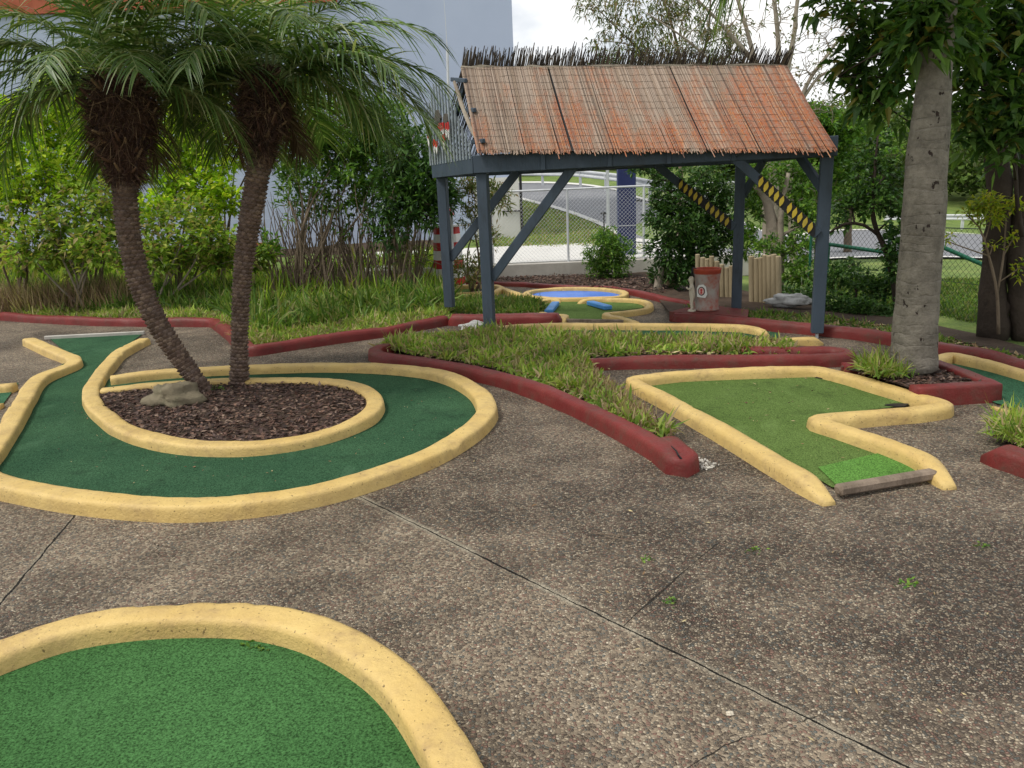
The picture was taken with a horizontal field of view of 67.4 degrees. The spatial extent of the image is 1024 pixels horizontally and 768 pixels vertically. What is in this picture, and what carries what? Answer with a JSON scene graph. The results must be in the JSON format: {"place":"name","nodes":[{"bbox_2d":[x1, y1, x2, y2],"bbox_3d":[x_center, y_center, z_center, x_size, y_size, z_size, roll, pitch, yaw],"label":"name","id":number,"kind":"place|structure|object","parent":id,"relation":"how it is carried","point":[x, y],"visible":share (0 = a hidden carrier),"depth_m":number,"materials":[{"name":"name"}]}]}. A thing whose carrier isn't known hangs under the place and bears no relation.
{"place":"outdoors","nodes":[
{"label":"outdoors","id":0,"kind":"place"},
{"bbox_2d":[3,298,453,343],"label":"grass","id":1,"kind":"structure","parent":0,"point":[368,321],"depth_m":10.44,"materials":[{"name":"green plant"}]},
{"bbox_2d":[81,240,447,344],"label":"garden soil","id":2,"kind":"structure","parent":0,"point":[378,245],"depth_m":19.52,"materials":[{"name":"brown soil"}]},
{"bbox_2d":[0,78,88,295],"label":"shrub","id":3,"kind":"object","parent":2,"relation":"on","point":[45,163],"visible":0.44,"depth_m":12.66,"materials":[{"name":"green plant"}]},
{"bbox_2d":[0,271,131,312],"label":"dry reeds","id":4,"kind":"object","parent":2,"relation":"on","point":[17,301],"visible":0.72,"depth_m":12.82,"materials":[{"name":"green plant"}]},
{"bbox_2d":[0,175,146,306],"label":"shrub","id":5,"kind":"object","parent":2,"relation":"on","point":[85,246],"visible":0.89,"depth_m":12.29,"materials":[{"name":"green plant"}]},
{"bbox_2d":[17,58,146,283],"bbox_3d":[-7.402,-3.563,13.541,2.219,4.211,1.688,-2,14,0],"label":"shrub","id":6,"kind":"object","parent":2,"relation":"on","point":[79,187],"visible":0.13,"depth_m":13.24,"materials":[{"name":"green plant"}]},
{"bbox_2d":[137,105,243,289],"bbox_3d":[-5.594,-3.205,13.412,2.179,3.460,1.560,-2,14,0],"label":"shrub","id":7,"kind":"object","parent":2,"relation":"on","point":[211,189],"visible":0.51,"depth_m":13.14,"materials":[{"name":"green plant"}]},
{"bbox_2d":[119,192,279,296],"bbox_3d":[-5.158,-2.255,12.950,2.463,1.933,2.105,-2,14,0],"label":"shrub","id":8,"kind":"object","parent":2,"relation":"on","point":[200,242],"visible":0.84,"depth_m":12.54,"materials":[{"name":"green plant"}]},
{"bbox_2d":[0,233,467,334],"bbox_3d":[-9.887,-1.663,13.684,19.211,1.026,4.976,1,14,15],"label":"ground cover","id":9,"kind":"object","parent":2,"relation":"on","point":[306,310],"visible":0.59,"depth_m":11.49,"materials":[{"name":"green plant"}]},
{"bbox_2d":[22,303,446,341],"bbox_3d":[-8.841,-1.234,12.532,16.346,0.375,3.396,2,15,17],"label":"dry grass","id":10,"kind":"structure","parent":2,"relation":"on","point":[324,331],"depth_m":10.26,"materials":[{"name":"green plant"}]},
{"bbox_2d":[168,74,326,283],"bbox_3d":[-4.838,-3.811,14.335,3.178,4.006,1.563,-2,14,0],"label":"shrub","id":11,"kind":"object","parent":2,"relation":"on","point":[229,219],"visible":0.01,"depth_m":14.26,"materials":[{"name":"green plant"}]},
{"bbox_2d":[255,94,399,291],"bbox_3d":[-3.138,-3.234,13.156,2.773,3.508,1.602,-5,14,-10],"label":"shrub","id":12,"kind":"object","parent":2,"relation":"on","point":[358,162],"visible":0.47,"depth_m":12.98,"materials":[{"name":"green plant"}]},
{"bbox_2d":[270,92,413,286],"bbox_3d":[-2.882,-3.430,13.590,2.773,3.678,1.904,-2,14,0],"label":"shrub","id":13,"kind":"object","parent":2,"relation":"on","point":[316,183],"visible":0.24,"depth_m":13.34,"materials":[{"name":"green plant"}]},
{"bbox_2d":[259,178,434,294],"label":"bare stems","id":14,"kind":"object","parent":2,"relation":"on","point":[324,270],"visible":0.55,"depth_m":13.50,"materials":[{"name":"grey plant"}]},
{"bbox_2d":[346,96,465,285],"bbox_3d":[-1.892,-3.089,12.832,2.300,3.349,1.442,6,16,31],"label":"shrub","id":15,"kind":"object","parent":2,"relation":"on","point":[416,201],"visible":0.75,"depth_m":12.53,"materials":[{"name":"green plant"}]},
{"bbox_2d":[433,213,465,284],"bbox_3d":[-1.208,-2.561,14.392,0.573,1.500,0.573,3,15,22],"label":"lighthouse","id":16,"kind":"object","parent":2,"relation":"on","point":[436,241],"visible":0.18,"depth_m":14.26,"materials":[{"name":"white paint"}]},
{"bbox_2d":[0,287,1023,767],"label":"path","id":17,"kind":"structure","parent":0,"point":[502,647],"depth_m":3.43,"materials":[{"name":"grey concrete"}]},
{"bbox_2d":[0,382,18,409],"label":"golf lane","id":18,"kind":"structure","parent":17,"relation":"on","point":[7,390],"depth_m":7.46,"materials":[{"name":"yellow paint"}]},
{"bbox_2d":[0,312,448,356],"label":"garden edging","id":19,"kind":"object","parent":17,"relation":"on","point":[224,329],"visible":0.84,"depth_m":10.10,"materials":[{"name":"red paint"}]},
{"bbox_2d":[99,381,365,440],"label":"bark mulch","id":20,"kind":"object","parent":17,"relation":"on","point":[227,422],"visible":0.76,"depth_m":6.26,"materials":[{"name":"brown wood"}]},
{"bbox_2d":[0,0,314,392],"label":"palm tree","id":21,"kind":"object","parent":20,"relation":"on","point":[120,108],"visible":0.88,"depth_m":6.33,"materials":[{"name":"green plant"}]},
{"bbox_2d":[140,381,206,408],"bbox_3d":[-2.896,0.127,6.615,0.557,0.327,0.334,3,15,20],"label":"rock","id":22,"kind":"object","parent":20,"relation":"on","point":[172,395],"visible":0.77,"depth_m":6.51,"materials":[{"name":"beige stone"}]},
{"bbox_2d":[79,0,464,384],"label":"palm tree","id":23,"kind":"object","parent":20,"relation":"on","point":[268,121],"visible":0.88,"depth_m":6.59,"materials":[{"name":"green plant"}]},
{"bbox_2d":[0,603,483,767],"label":"golf green","id":24,"kind":"object","parent":17,"relation":"on","point":[193,685],"visible":1,"depth_m":2.70,"materials":[{"name":"green carpet"}]},
{"bbox_2d":[240,639,268,650],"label":"weed","id":25,"kind":"object","parent":24,"relation":"on","point":[248,645],"visible":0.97,"depth_m":3.01,"materials":[{"name":"green plant"}]},
{"bbox_2d":[0,331,497,522],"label":"golf lane","id":26,"kind":"structure","parent":17,"relation":"on","point":[42,441],"depth_m":5.42,"materials":[{"name":"green carpet"}]},
{"bbox_2d":[390,176,518,291],"bbox_3d":[-0.975,-2.544,13.028,2.260,2.142,1.432,-2,14,0],"label":"shrub","id":27,"kind":"object","parent":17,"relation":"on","point":[472,187],"visible":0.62,"depth_m":13.00,"materials":[{"name":"green plant"}]},
{"bbox_2d":[455,284,526,297],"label":"golf lane","id":28,"kind":"structure","parent":17,"relation":"on","point":[498,289],"depth_m":13.26,"materials":[{"name":"yellow paint"}]},
{"bbox_2d":[436,287,549,313],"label":"ground cover","id":29,"kind":"object","parent":17,"relation":"on","point":[470,304],"visible":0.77,"depth_m":11.13,"materials":[{"name":"green plant"}]},
{"bbox_2d":[448,312,561,325],"bbox_3d":[-0.097,-0.864,10.222,1.548,0.157,0.240,0,14,11],"label":"garden edging","id":30,"kind":"object","parent":17,"relation":"on","point":[510,318],"visible":0.81,"depth_m":10.12,"materials":[{"name":"red paint"}]},
{"bbox_2d":[368,343,699,477],"bbox_3d":[-0.129,0.028,6.681,0.566,0.143,4.887,-11,17,-32],"label":"garden edging","id":31,"kind":"object","parent":17,"relation":"on","point":[672,455],"visible":0.92,"depth_m":5.83,"materials":[{"name":"red paint"}]},
{"bbox_2d":[143,368,1002,742],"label":"fallen leaves","id":32,"kind":"object","parent":17,"relation":"on","point":[701,560],"visible":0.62,"depth_m":3.40,"materials":[{"name":"brown plant"}]},
{"bbox_2d":[523,287,628,301],"bbox_3d":[1.027,-1.478,12.631,1.702,0.091,1.523,-2,14,0],"label":"water hazard","id":33,"kind":"object","parent":17,"relation":"on","point":[569,294],"visible":0.81,"depth_m":12.78,"materials":[{"name":"blue paint"}]},
{"bbox_2d":[466,281,694,305],"bbox_3d":[1.116,-1.609,13.121,0.974,0.101,5.579,-14,18,-39],"label":"garden edging","id":34,"kind":"object","parent":17,"relation":"on","point":[647,295],"visible":0.66,"depth_m":12.88,"materials":[{"name":"red paint"}]},
{"bbox_2d":[539,298,653,322],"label":"golf lane","id":35,"kind":"structure","parent":17,"relation":"on","point":[581,311],"depth_m":10.89,"materials":[{"name":"yellow paint"}]},
{"bbox_2d":[544,301,558,312],"bbox_3d":[0.585,-1.117,11.200,0.120,0.060,0.807,0,14,10],"label":"timber block","id":36,"kind":"object","parent":35,"relation":"on","point":[552,307],"depth_m":11.07,"materials":[{"name":"blue paint"}]},
{"bbox_2d":[587,301,611,309],"bbox_3d":[1.273,-1.151,11.218,0.120,0.060,0.618,-7,15,-18],"label":"timber block","id":37,"kind":"object","parent":35,"relation":"on","point":[600,305],"depth_m":11.11,"materials":[{"name":"blue paint"}]},
{"bbox_2d":[592,532,633,544],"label":"twig","id":38,"kind":"object","parent":17,"relation":"on","point":[612,537],"visible":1,"depth_m":3.83,"materials":[{"name":"brown wood"}]},
{"bbox_2d":[426,41,838,337],"bbox_3d":[1.142,-2.390,9.346,5.046,3.438,1.925,2,15,16],"label":"shelter","id":39,"kind":"object","parent":17,"relation":"on","point":[568,120],"visible":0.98,"depth_m":8.70,"materials":[{"name":"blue wood"}]},
{"bbox_2d":[434,110,441,129],"bbox_3d":[-0.956,-3.364,9.936,0.036,0.346,0.274,-8,15,-21],"label":"carved mask","id":40,"kind":"object","parent":39,"relation":"attached to","point":[438,115],"visible":0.41,"depth_m":9.87,"materials":[{"name":"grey wood"}]},
{"bbox_2d":[438,122,449,139],"bbox_3d":[-0.864,-3.190,9.701,0.020,0.242,0.489,-8,15,-20],"label":"feather ornament","id":41,"kind":"object","parent":39,"relation":"attached to","point":[447,128],"visible":0.58,"depth_m":9.59,"materials":[{"name":"red paint"}]},
{"bbox_2d":[443,113,447,137],"bbox_3d":[-0.824,-3.239,9.638,0.030,0.297,0.190,-8,15,-21],"label":"carved mask","id":42,"kind":"object","parent":39,"relation":"attached to","point":[445,117],"visible":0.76,"depth_m":9.61,"materials":[{"name":"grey wood"}]},
{"bbox_2d":[499,323,823,345],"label":"golf lane","id":43,"kind":"structure","parent":17,"relation":"on","point":[646,328],"depth_m":9.18,"materials":[{"name":"yellow paint"}]},
{"bbox_2d":[698,457,718,469],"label":"mortar crumbs","id":44,"kind":"object","parent":17,"relation":"on","point":[706,463],"visible":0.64,"depth_m":4.78,"materials":[{"name":"white concrete"}]},
{"bbox_2d":[669,306,748,320],"bbox_3d":[2.658,-0.874,9.848,1.050,0.140,0.693,9,18,39],"label":"corner step","id":45,"kind":"object","parent":17,"relation":"on","point":[734,312],"visible":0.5,"depth_m":9.75,"materials":[{"name":"red paint"}]},
{"bbox_2d":[686,276,695,311],"bbox_3d":[2.282,-1.148,9.783,0.107,0.446,0.156,11,19,42],"label":"figurine","id":46,"kind":"object","parent":45,"relation":"on","point":[691,288],"visible":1,"depth_m":9.76,"materials":[{"name":"beige stone"}]},
{"bbox_2d":[691,267,721,311],"bbox_3d":[2.498,-1.228,9.838,0.354,0.558,0.354,11,19,43],"label":"drum","id":47,"kind":"object","parent":45,"relation":"on","point":[707,280],"visible":1,"depth_m":9.72,"materials":[{"name":"paint"}]},
{"bbox_2d":[584,346,856,370],"bbox_3d":[1.947,-0.262,7.521,2.685,0.130,0.593,-1,14,6],"label":"garden edging","id":48,"kind":"object","parent":17,"relation":"on","point":[826,356],"visible":0.92,"depth_m":7.32,"materials":[{"name":"red paint"}]},
{"bbox_2d":[625,366,956,506],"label":"golf lane","id":49,"kind":"structure","parent":17,"relation":"on","point":[787,459],"depth_m":5.43,"materials":[{"name":"green carpet"}]},
{"bbox_2d":[670,312,1023,368],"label":"garden edging","id":50,"kind":"object","parent":17,"relation":"on","point":[853,333],"visible":0.76,"depth_m":8.46,"materials":[{"name":"red paint"}]},
{"bbox_2d":[895,577,917,588],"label":"weed","id":51,"kind":"object","parent":17,"relation":"on","point":[908,583],"visible":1,"depth_m":3.30,"materials":[{"name":"green plant"}]},
{"bbox_2d":[841,360,1002,404],"bbox_3d":[3.309,-0.023,6.261,0.873,0.166,0.986,-2,14,0],"label":"planter","id":52,"kind":"object","parent":17,"relation":"on","point":[984,390],"visible":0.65,"depth_m":5.83,"materials":[{"name":"red paint"}]},
{"bbox_2d":[675,0,998,374],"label":"palm tree","id":53,"kind":"object","parent":52,"relation":"in","point":[915,321],"visible":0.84,"depth_m":5.99,"materials":[{"name":"grey plant"}]},
{"bbox_2d":[847,343,918,380],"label":"grass","id":54,"kind":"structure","parent":52,"relation":"in","point":[878,364],"depth_m":6.24,"materials":[{"name":"green plant"}]},
{"bbox_2d":[840,366,981,387],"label":"bark mulch","id":55,"kind":"object","parent":52,"relation":"in","point":[938,374],"visible":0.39,"depth_m":6.12,"materials":[{"name":"brown wood"}]},
{"bbox_2d":[939,352,1023,411],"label":"golf lane","id":56,"kind":"structure","parent":17,"relation":"on","point":[1010,378],"depth_m":6.55,"materials":[{"name":"yellow paint"}]},
{"bbox_2d":[980,444,1023,478],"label":"garden edging","id":57,"kind":"object","parent":17,"relation":"on","point":[1009,458],"visible":1,"depth_m":4.49,"materials":[{"name":"red paint"}]},
{"bbox_2d":[363,242,703,268],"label":"driveway","id":58,"kind":"structure","parent":0,"point":[541,253],"depth_m":17.01,"materials":[{"name":"concrete"}]},
{"bbox_2d":[466,272,689,300],"bbox_3d":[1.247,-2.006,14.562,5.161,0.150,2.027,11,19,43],"label":"bark mulch","id":59,"kind":"object","parent":0,"point":[595,280],"visible":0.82,"depth_m":14.07,"materials":[{"name":"brown wood"}]},
{"bbox_2d":[579,224,636,280],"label":"round shrub","id":60,"kind":"object","parent":59,"relation":"on","point":[608,251],"visible":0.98,"depth_m":14.34,"materials":[{"name":"green plant"}]},
{"bbox_2d":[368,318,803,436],"bbox_3d":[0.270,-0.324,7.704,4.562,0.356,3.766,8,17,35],"label":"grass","id":61,"kind":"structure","parent":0,"point":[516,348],"depth_m":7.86,"materials":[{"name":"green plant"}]},
{"bbox_2d":[458,320,482,329],"bbox_3d":[-0.480,-0.705,9.536,0.382,0.182,0.182,-2,14,0],"label":"rock","id":62,"kind":"object","parent":61,"relation":"on","point":[472,323],"visible":0.36,"depth_m":9.49,"materials":[{"name":"white stone"}]},
{"bbox_2d":[386,320,800,436],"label":"dry grass","id":63,"kind":"structure","parent":0,"point":[492,362],"depth_m":7.95,"materials":[{"name":"green plant"}]},
{"bbox_2d":[564,356,656,417],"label":"dry grass","id":64,"kind":"structure","parent":63,"relation":"on","point":[634,403],"depth_m":6.16,"materials":[{"name":"green plant"}]},
{"bbox_2d":[558,329,786,347],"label":"dry grass","id":65,"kind":"structure","parent":63,"relation":"on","point":[743,335],"depth_m":8.14,"materials":[{"name":"green plant"}]},
{"bbox_2d":[584,344,782,356],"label":"fallen leaves","id":66,"kind":"object","parent":63,"relation":"on","point":[672,351],"visible":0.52,"depth_m":7.73,"materials":[{"name":"brown plant"}]},
{"bbox_2d":[212,165,1023,345],"bbox_3d":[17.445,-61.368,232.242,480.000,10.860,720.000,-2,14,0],"label":"ground","id":67,"kind":"structure","parent":0,"point":[955,201],"depth_m":29.96,"materials":[{"name":"green plant"}]},
{"bbox_2d":[0,0,522,258],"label":"building","id":68,"kind":"structure","parent":67,"relation":"on","point":[481,24],"depth_m":19.01,"materials":[{"name":"concrete"}]},
{"bbox_2d":[444,5,454,288],"bbox_3d":[-1.036,-3.848,12.635,0.176,4.893,0.044,-2,14,0],"label":"antenna pole","id":69,"kind":"object","parent":67,"relation":"on","point":[448,88],"visible":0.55,"depth_m":12.38,"materials":[{"name":"metal"}]},
{"bbox_2d":[363,253,764,279],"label":"retaining wall","id":70,"kind":"structure","parent":67,"relation":"on","point":[543,268],"depth_m":15.28,"materials":[{"name":"concrete"}]},
{"bbox_2d":[490,181,733,264],"bbox_3d":[1.998,-3.175,15.204,4.850,1.437,0.048,-2,14,0],"label":"wire fence","id":71,"kind":"object","parent":70,"relation":"on","point":[567,222],"visible":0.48,"depth_m":15.17,"materials":[{"name":"metal"}]},
{"bbox_2d":[493,199,645,249],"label":"grass","id":72,"kind":"structure","parent":67,"relation":"on","point":[554,228],"depth_m":20.97,"materials":[{"name":"green plant"}]},
{"bbox_2d":[606,170,609,226],"bbox_3d":[2.586,-5.637,20.808,0.095,3.030,0.100,-2,14,0],"label":"sign pole","id":73,"kind":"object","parent":67,"relation":"on","point":[607,200],"visible":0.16,"depth_m":20.92,"materials":[{"name":"metal"}]},
{"bbox_2d":[617,169,635,254],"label":"sign pillar","id":74,"kind":"structure","parent":67,"relation":"on","point":[624,178],"depth_m":15.81,"materials":[{"name":"blue paint"}]},
{"bbox_2d":[570,0,751,235],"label":"tree","id":75,"kind":"object","parent":67,"relation":"on","point":[670,12],"visible":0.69,"depth_m":15.15,"materials":[{"name":"green plant"}]},
{"bbox_2d":[522,181,973,235],"bbox_3d":[9.127,-8.022,34.430,25.174,3.714,21.347,-2,14,0],"label":"road shoulder","id":76,"kind":"object","parent":67,"relation":"on","point":[648,200],"visible":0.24,"depth_m":37.48},
{"bbox_2d":[646,0,883,266],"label":"tree","id":77,"kind":"object","parent":67,"relation":"on","point":[777,33],"visible":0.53,"depth_m":14.41,"materials":[{"name":"green plant"}]},
{"bbox_2d":[519,93,1017,203],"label":"woodland","id":78,"kind":"object","parent":67,"relation":"on","point":[966,175],"visible":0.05,"depth_m":51.49,"materials":[{"name":"green plant"}]},
{"bbox_2d":[726,159,830,292],"bbox_3d":[4.247,-2.399,11.859,1.666,2.498,1.724,-2,14,0],"label":"tree","id":79,"kind":"object","parent":67,"relation":"on","point":[774,240],"visible":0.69,"depth_m":11.84,"materials":[{"name":"green plant"}]},
{"bbox_2d":[782,100,868,251],"bbox_3d":[7.382,-4.807,18.465,2.255,3.839,1.483,-2,14,0],"label":"tree","id":80,"kind":"object","parent":67,"relation":"on","point":[831,128],"visible":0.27,"depth_m":17.99,"materials":[{"name":"green plant"}]},
{"bbox_2d":[812,112,905,251],"bbox_3d":[10.187,-6.078,23.316,3.254,4.177,1.855,-2,14,0],"label":"tree","id":81,"kind":"object","parent":67,"relation":"on","point":[885,154],"visible":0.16,"depth_m":23.01,"materials":[{"name":"green plant"}]},
{"bbox_2d":[827,242,898,280],"bbox_3d":[5.922,-1.989,12.810,1.348,0.782,0.064,1,14,13],"label":"handrail","id":82,"kind":"object","parent":67,"relation":"on","point":[853,247],"visible":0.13,"depth_m":12.78,"materials":[{"name":"metal"}]},
{"bbox_2d":[830,124,904,305],"bbox_3d":[4.490,-1.922,9.581,1.101,2.508,0.666,5,16,27],"label":"tree","id":83,"kind":"object","parent":67,"relation":"on","point":[888,250],"visible":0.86,"depth_m":9.45,"materials":[{"name":"green plant"}]},
{"bbox_2d":[807,223,984,322],"bbox_3d":[5.189,-1.354,9.412,0.053,1.150,4.634,-7,15,-17],"label":"wire fence","id":84,"kind":"object","parent":67,"relation":"on","point":[810,250],"visible":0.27,"depth_m":9.29,"materials":[{"name":"grey metal"}]},
{"bbox_2d":[884,214,983,227],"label":"guard rail","id":85,"kind":"object","parent":67,"relation":"on","point":[950,217],"visible":0.25,"depth_m":40.20,"materials":[{"name":"metal"}]},
{"bbox_2d":[944,245,981,265],"bbox_3d":[6.662,-1.678,11.349,0.691,0.780,0.064,5,16,26],"label":"handrail","id":86,"kind":"object","parent":67,"relation":"on","point":[959,254],"visible":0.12,"depth_m":11.28,"materials":[{"name":"green metal"}]},
{"bbox_2d":[948,0,1023,341],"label":"broadleaf tree","id":87,"kind":"object","parent":67,"relation":"on","point":[999,108],"visible":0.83,"depth_m":6.81,"materials":[{"name":"green plant"}]},
{"bbox_2d":[519,183,982,260],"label":"road","id":88,"kind":"structure","parent":0,"point":[588,195],"depth_m":28.80,"materials":[{"name":"grey asphalt"}]},
{"bbox_2d":[522,171,706,199],"bbox_3d":[2.214,-8.796,34.134,2.745,2.368,18.050,-10,16,-28],"label":"guard rail","id":89,"kind":"object","parent":88,"relation":"on","point":[601,176],"visible":0.2,"depth_m":33.52,"materials":[{"name":"metal"}]},
{"bbox_2d":[519,197,981,259],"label":"road kerb","id":90,"kind":"structure","parent":88,"relation":"on","point":[595,220],"depth_m":22.11,"materials":[{"name":"concrete"}]},
{"bbox_2d":[512,0,1015,110],"label":"sky","id":91,"kind":"structure","parent":0,"point":[546,23],"materials":[{"name":"white"}]},
{"bbox_2d":[660,285,1023,355],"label":"garden soil","id":92,"kind":"structure","parent":0,"point":[963,336],"depth_m":9.59,"materials":[{"name":"brown soil"}]},
{"bbox_2d":[653,267,663,289],"bbox_3d":[2.418,-1.698,12.713,0.191,0.468,0.152,3,15,21],"label":"tree stump","id":93,"kind":"object","parent":92,"relation":"on","point":[658,284],"visible":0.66,"depth_m":12.67,"materials":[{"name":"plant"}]},
{"bbox_2d":[626,164,752,290],"bbox_3d":[2.931,-2.599,12.590,2.128,2.353,1.310,-2,14,0],"label":"tree","id":94,"kind":"object","parent":92,"relation":"on","point":[685,242],"visible":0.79,"depth_m":12.46,"materials":[{"name":"green plant"}]},
{"bbox_2d":[695,254,731,296],"bbox_3d":[3.101,-1.609,11.739,0.630,0.744,0.099,7,17,34],"label":"log fence","id":95,"kind":"object","parent":92,"relation":"on","point":[725,286],"visible":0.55,"depth_m":11.65,"materials":[{"name":"brown wood"}]},
{"bbox_2d":[748,254,781,302],"bbox_3d":[3.581,-1.427,10.866,0.113,0.826,0.518,-15,19,-42],"label":"log fence","id":96,"kind":"object","parent":92,"relation":"on","point":[765,280],"visible":0.79,"depth_m":10.82,"materials":[{"name":"brown wood"}]},
{"bbox_2d":[763,293,811,307],"bbox_3d":[3.729,-1.125,10.338,0.682,0.200,0.222,6,16,31],"label":"rock","id":97,"kind":"object","parent":92,"relation":"on","point":[781,300],"visible":0.99,"depth_m":10.28,"materials":[{"name":"grey stone"}]},
{"bbox_2d":[782,255,894,316],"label":"shrub","id":98,"kind":"object","parent":92,"relation":"on","point":[862,303],"visible":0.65,"depth_m":10.13,"materials":[{"name":"green plant"}]},
{"bbox_2d":[683,303,1023,358],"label":"ground cover","id":99,"kind":"object","parent":92,"relation":"on","point":[763,313],"visible":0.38,"depth_m":9.01,"materials":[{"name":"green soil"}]},
{"bbox_2d":[741,308,1023,358],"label":"fallen leaves","id":100,"kind":"object","parent":92,"relation":"on","point":[961,341],"visible":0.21,"depth_m":8.62,"materials":[{"name":"brown plant"}]},
{"bbox_2d":[798,0,1012,340],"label":"broadleaf tree","id":101,"kind":"object","parent":92,"relation":"on","point":[901,31],"visible":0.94,"depth_m":6.31,"materials":[{"name":"green plant"}]},
{"bbox_2d":[944,189,1023,333],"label":"sapling","id":102,"kind":"object","parent":92,"relation":"on","point":[978,208],"visible":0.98,"depth_m":7.61,"materials":[{"name":"green plant"}]},
{"bbox_2d":[826,272,1007,323],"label":"grass","id":103,"kind":"structure","parent":0,"point":[963,298],"depth_m":10.89,"materials":[{"name":"green plant"}]},
{"bbox_2d":[992,433,1016,443],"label":"garden soil","id":104,"kind":"structure","parent":0,"point":[1002,437],"depth_m":4.90,"materials":[{"name":"brown soil"}]},
{"bbox_2d":[977,394,1023,447],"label":"grass","id":105,"kind":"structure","parent":104,"relation":"on","point":[1009,425],"depth_m":4.93,"materials":[{"name":"green plant"}]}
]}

